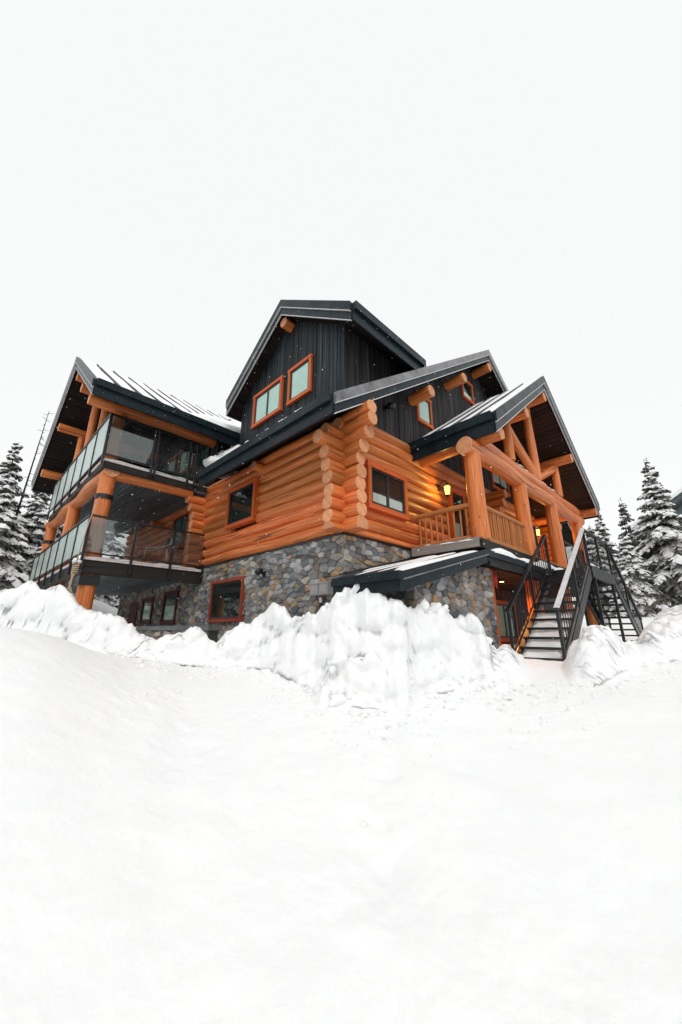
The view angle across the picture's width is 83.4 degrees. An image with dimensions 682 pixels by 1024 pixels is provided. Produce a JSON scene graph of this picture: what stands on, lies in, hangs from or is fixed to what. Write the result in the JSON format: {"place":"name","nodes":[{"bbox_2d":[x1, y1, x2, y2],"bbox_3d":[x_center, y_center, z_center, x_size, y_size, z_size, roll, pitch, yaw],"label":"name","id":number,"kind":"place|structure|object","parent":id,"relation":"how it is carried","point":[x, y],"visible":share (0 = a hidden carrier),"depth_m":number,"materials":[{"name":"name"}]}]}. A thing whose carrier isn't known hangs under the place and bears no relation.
{"place":"outdoors","nodes":[
{"label":"outdoors","id":0,"kind":"place"},
{"bbox_2d":[0,580,681,1023],"bbox_3d":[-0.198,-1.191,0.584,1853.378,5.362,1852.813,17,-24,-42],"label":"snow ground","id":1,"kind":"structure","parent":0,"point":[186,854],"depth_m":2.29,"materials":[{"name":"white snow"}]},
{"bbox_2d":[0,472,31,590],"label":"spruce tree","id":2,"kind":"object","parent":1,"relation":"on","point":[13,574],"visible":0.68,"depth_m":16.28,"materials":[{"name":"white plant"}]},
{"bbox_2d":[0,442,40,572],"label":"spruce tree","id":3,"kind":"object","parent":1,"relation":"on","point":[12,467],"visible":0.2,"depth_m":18.90,"materials":[{"name":"green plant"}]},
{"bbox_2d":[11,412,49,530],"bbox_3d":[-14.445,-0.150,17.351,1.353,10.002,0.944,-13,-22,36],"label":"dead tree","id":4,"kind":"object","parent":1,"relation":"on","point":[22,496],"visible":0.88,"depth_m":17.56,"materials":[{"name":"wood"}]},
{"bbox_2d":[16,491,55,567],"bbox_3d":[-15.604,2.292,18.808,4.747,8.860,4.818,17,-24,-42],"label":"spruce tree","id":5,"kind":"object","parent":1,"relation":"on","point":[37,512],"visible":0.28,"depth_m":19.31,"materials":[{"name":"green plant"}]},
{"bbox_2d":[21,546,51,582],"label":"spruce tree","id":6,"kind":"object","parent":1,"relation":"on","point":[36,554],"visible":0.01,"depth_m":17.82,"materials":[{"name":"green plant"}]},
{"bbox_2d":[36,520,76,557],"bbox_3d":[-16.399,3.551,21.397,5.899,9.706,5.910,5,-18,-16],"label":"spruce tree","id":7,"kind":"object","parent":1,"relation":"on","point":[59,531],"visible":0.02,"depth_m":21.72,"materials":[{"name":"green plant"}]},
{"bbox_2d":[73,531,126,608],"bbox_3d":[-13.087,2.861,21.158,5.020,9.126,5.096,-4,-18,13],"label":"spruce tree","id":8,"kind":"object","parent":1,"relation":"on","point":[112,545],"visible":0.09,"depth_m":20.91,"materials":[{"name":"white plant"}]},
{"bbox_2d":[134,626,222,642],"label":"garden wall","id":9,"kind":"structure","parent":1,"relation":"on","point":[158,632],"depth_m":8.86,"materials":[{"name":"stone"}]},
{"bbox_2d":[29,300,603,648],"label":"log house","id":10,"kind":"structure","parent":1,"relation":"on","point":[351,452],"depth_m":10.15,"materials":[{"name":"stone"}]},
{"bbox_2d":[67,497,99,594],"bbox_3d":[-6.270,0.920,9.276,0.214,2.927,0.524,-5,-18,17],"label":"rope","id":11,"kind":"object","parent":10,"relation":"attached to","point":[76,565],"visible":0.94,"depth_m":9.05,"materials":[{"name":"fabric"}]},
{"bbox_2d":[128,602,138,625],"bbox_3d":[-8.047,4.487,14.710,0.084,1.980,1.000,17,-24,-42],"label":"door","id":12,"kind":"structure","parent":10,"relation":"in","point":[133,613],"depth_m":14.82,"materials":[{"name":"red wood"}]},
{"bbox_2d":[86,458,199,569],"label":"balcony snow","id":13,"kind":"structure","parent":10,"relation":"on","point":[163,564],"depth_m":10.61,"materials":[{"name":"white snow"}]},
{"bbox_2d":[138,597,154,623],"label":"window","id":14,"kind":"structure","parent":10,"relation":"in","point":[147,607],"depth_m":13.86,"materials":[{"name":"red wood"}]},
{"bbox_2d":[82,359,225,419],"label":"roof snow","id":15,"kind":"structure","parent":10,"relation":"on","point":[95,370],"depth_m":12.73,"materials":[{"name":"white snow"}]},
{"bbox_2d":[137,537,176,563],"bbox_3d":[-5.691,1.278,11.776,0.939,1.107,0.606,17,-24,-42],"label":"patio chair","id":16,"kind":"object","parent":10,"relation":"on","point":[165,550],"visible":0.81,"depth_m":11.73,"materials":[{"name":"grey metal"}]},
{"bbox_2d":[157,455,172,474],"bbox_3d":[-7.443,-0.993,15.951,0.192,2.420,1.630,17,-24,-42],"label":"glass door","id":17,"kind":"structure","parent":10,"relation":"in","point":[164,465],"depth_m":16.00,"materials":[{"name":"clear glass"}]},
{"bbox_2d":[159,590,179,624],"bbox_3d":[-5.564,3.138,12.549,0.202,1.060,1.130,17,-24,-42],"label":"window","id":18,"kind":"structure","parent":10,"relation":"in","point":[171,598],"depth_m":12.51,"materials":[{"name":"red wood"}]},
{"bbox_2d":[167,511,189,565],"bbox_3d":[-5.420,1.002,12.925,0.212,1.960,1.430,17,-24,-42],"label":"glass door","id":19,"kind":"structure","parent":10,"relation":"in","point":[181,521],"depth_m":12.90,"materials":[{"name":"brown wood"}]},
{"bbox_2d":[171,442,190,478],"bbox_3d":[-6.171,-1.374,14.737,0.192,2.420,1.630,17,-24,-42],"label":"glass door","id":20,"kind":"structure","parent":10,"relation":"in","point":[181,457],"depth_m":14.88,"materials":[{"name":"clear glass"}]},
{"bbox_2d":[189,444,210,485],"bbox_3d":[-4.969,-1.495,13.515,0.192,1.920,1.430,17,-24,-42],"label":"glass door","id":21,"kind":"structure","parent":10,"relation":"in","point":[204,451],"depth_m":13.61,"materials":[{"name":"clear glass"}]},
{"bbox_2d":[184,411,240,478],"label":"roof snow","id":22,"kind":"structure","parent":10,"relation":"on","point":[235,426],"depth_m":12.21,"materials":[{"name":"white snow"}]},
{"bbox_2d":[207,576,246,621],"bbox_3d":[-2.990,2.332,10.097,0.212,1.090,1.720,17,-24,-42],"label":"window","id":23,"kind":"structure","parent":10,"relation":"in","point":[226,599],"depth_m":10.03,"materials":[{"name":"red wood"}]},
{"bbox_2d":[224,477,260,529],"bbox_3d":[-2.668,-0.190,10.396,0.217,1.140,1.440,17,-24,-42],"label":"window","id":24,"kind":"structure","parent":10,"relation":"in","point":[241,511],"depth_m":10.31,"materials":[{"name":"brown wood"}]},
{"bbox_2d":[254,568,266,577],"bbox_3d":[-1.885,1.422,8.999,0.316,0.208,0.158,17,-24,-42],"label":"security light","id":25,"kind":"object","parent":10,"relation":"attached to","point":[258,571],"visible":1,"depth_m":8.97,"materials":[{"name":"black metal"}]},
{"bbox_2d":[251,375,283,429],"bbox_3d":[-2.093,-3.131,11.091,0.202,1.110,1.466,17,-24,-42],"label":"window","id":26,"kind":"structure","parent":10,"relation":"in","point":[267,403],"depth_m":11.01,"materials":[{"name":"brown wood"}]},
{"bbox_2d":[286,353,312,405],"bbox_3d":[-1.049,-3.444,10.095,0.202,1.110,0.987,17,-24,-42],"label":"window","id":27,"kind":"structure","parent":10,"relation":"in","point":[300,375],"depth_m":10.05,"materials":[{"name":"brown wood"}]},
{"bbox_2d":[310,581,332,608],"bbox_3d":[-0.357,1.746,7.304,0.222,0.775,0.500,17,-24,-42],"label":"utility box","id":28,"kind":"object","parent":10,"relation":"attached to","point":[320,589],"visible":0.83,"depth_m":7.29,"materials":[{"name":"grey plastic"}]},
{"bbox_2d":[363,560,409,571],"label":"roof snow","id":29,"kind":"structure","parent":10,"relation":"on","point":[381,566],"depth_m":7.43,"materials":[{"name":"white snow"}]},
{"bbox_2d":[364,460,409,520],"bbox_3d":[1.014,-0.443,8.615,1.440,1.060,0.217,17,-24,-42],"label":"window","id":30,"kind":"structure","parent":10,"relation":"in","point":[386,491],"depth_m":8.53,"materials":[{"name":"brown wood"}]},
{"bbox_2d":[384,402,395,411],"bbox_3d":[1.209,-2.598,9.429,0.183,0.214,0.296,17,-24,-42],"label":"security light","id":31,"kind":"object","parent":10,"relation":"attached to","point":[389,405],"visible":1,"depth_m":9.38,"materials":[{"name":"black metal"}]},
{"bbox_2d":[357,550,475,574],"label":"roof snow","id":32,"kind":"structure","parent":10,"relation":"on","point":[414,564],"depth_m":6.72,"materials":[{"name":"white snow"}]},
{"bbox_2d":[415,390,433,429],"bbox_3d":[2.336,-2.886,10.956,0.793,0.950,0.192,17,-24,-42],"label":"window","id":33,"kind":"structure","parent":10,"relation":"in","point":[424,409],"depth_m":10.93,"materials":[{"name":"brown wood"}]},
{"bbox_2d":[437,480,450,496],"bbox_3d":[2.775,-0.636,10.278,0.210,0.491,0.375,17,-24,-42],"label":"wall lantern","id":34,"kind":"object","parent":10,"relation":"attached to","point":[446,485],"depth_m":10.17,"materials":[{"name":"yellow glass"}]},
{"bbox_2d":[446,487,467,538],"bbox_3d":[3.285,0.333,10.770,0.910,1.960,0.212,17,-24,-42],"label":"door","id":35,"kind":"structure","parent":10,"relation":"in","point":[456,497],"depth_m":10.80,"materials":[{"name":"brown wood"}]},
{"bbox_2d":[461,381,474,405],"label":"window","id":36,"kind":"structure","parent":10,"relation":"in","point":[466,388],"depth_m":13.59,"materials":[{"name":"brown wood"}]},
{"bbox_2d":[423,379,536,436],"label":"roof snow","id":37,"kind":"structure","parent":10,"relation":"on","point":[505,399],"depth_m":10.79,"materials":[{"name":"white snow"}]},
{"bbox_2d":[425,539,562,569],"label":"porch snow","id":38,"kind":"structure","parent":10,"relation":"on","point":[503,551],"depth_m":8.37,"materials":[{"name":"white snow"}]},
{"bbox_2d":[491,569,497,588],"bbox_3d":[3.181,1.383,7.887,0.051,0.417,0.102,17,-24,-42],"label":"banner","id":39,"kind":"object","parent":10,"relation":"hanging from","point":[495,579],"visible":1,"depth_m":7.88,"materials":[{"name":"red fabric"}]},
{"bbox_2d":[490,471,510,496],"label":"window","id":40,"kind":"structure","parent":10,"relation":"in","point":[497,483],"depth_m":13.84,"materials":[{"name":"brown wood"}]},
{"bbox_2d":[496,600,518,641],"bbox_3d":[5.012,3.356,11.772,1.630,1.200,0.212,17,-24,-42],"label":"window","id":41,"kind":"structure","parent":10,"relation":"in","point":[501,605],"depth_m":11.69,"materials":[{"name":"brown wood"}]},
{"bbox_2d":[535,525,539,536],"bbox_3d":[7.541,0.734,14.843,0.210,0.491,0.375,17,-24,-42],"label":"wall lantern","id":42,"kind":"object","parent":10,"relation":"attached to","point":[538,531],"depth_m":14.71,"materials":[{"name":"yellow glass"}]},
{"bbox_2d":[75,587,681,826],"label":"snow chunks","id":43,"kind":"object","parent":1,"relation":"on","point":[338,699],"visible":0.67,"depth_m":4.83,"materials":[{"name":"white snow"}]},
{"bbox_2d":[505,527,643,660],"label":"metal staircase","id":44,"kind":"structure","parent":1,"relation":"on","point":[581,580],"depth_m":8.94,"materials":[{"name":"black metal"}]},
{"bbox_2d":[522,613,571,658],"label":"stair snow","id":45,"kind":"structure","parent":44,"relation":"on","point":[534,653],"depth_m":7.51,"materials":[{"name":"white snow"}]},
{"bbox_2d":[573,525,619,614],"bbox_3d":[15.162,3.784,22.233,4.092,6.381,3.686,17,-24,-42],"label":"spruce tree","id":46,"kind":"object","parent":1,"relation":"on","point":[604,588],"visible":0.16,"depth_m":22.24,"materials":[{"name":"white plant"}]},
{"bbox_2d":[594,515,622,569],"bbox_3d":[17.829,3.890,25.370,3.658,8.293,4.274,2,-18,-7],"label":"spruce tree","id":47,"kind":"object","parent":1,"relation":"on","point":[602,533],"visible":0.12,"depth_m":25.84,"materials":[{"name":"white plant"}]},
{"bbox_2d":[617,497,644,559],"bbox_3d":[20.771,3.627,27.193,4.492,9.890,4.836,17,-24,-42],"label":"spruce tree","id":48,"kind":"object","parent":1,"relation":"on","point":[624,514],"visible":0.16,"depth_m":27.83,"materials":[{"name":"white plant"}]},
{"bbox_2d":[608,532,671,618],"bbox_3d":[15.161,4.109,19.675,3.912,6.338,3.685,17,-24,-42],"label":"spruce tree","id":49,"kind":"object","parent":1,"relation":"on","point":[643,591],"visible":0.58,"depth_m":19.27,"materials":[{"name":"white plant"}]},
{"bbox_2d":[631,458,681,613],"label":"spruce tree","id":50,"kind":"object","parent":1,"relation":"on","point":[661,553],"visible":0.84,"depth_m":19.68,"materials":[{"name":"white plant"}]},
{"bbox_2d":[633,493,681,540],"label":"neighbor house","id":51,"kind":"structure","parent":1,"relation":"on","point":[677,502],"depth_m":24.72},
{"bbox_2d":[630,487,681,528],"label":"roof snow","id":52,"kind":"structure","parent":51,"relation":"on","point":[675,494],"depth_m":24.65,"materials":[{"name":"white snow"}]},
{"bbox_2d":[0,0,681,605],"label":"sky","id":53,"kind":"structure","parent":0,"point":[67,77],"materials":[{"name":"white"}]},
{"bbox_2d":[2,1,681,834],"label":"falling snow","id":54,"kind":"structure","parent":0,"point":[322,369],"depth_m":5.73,"materials":[{"name":"white snow"}]}
]}

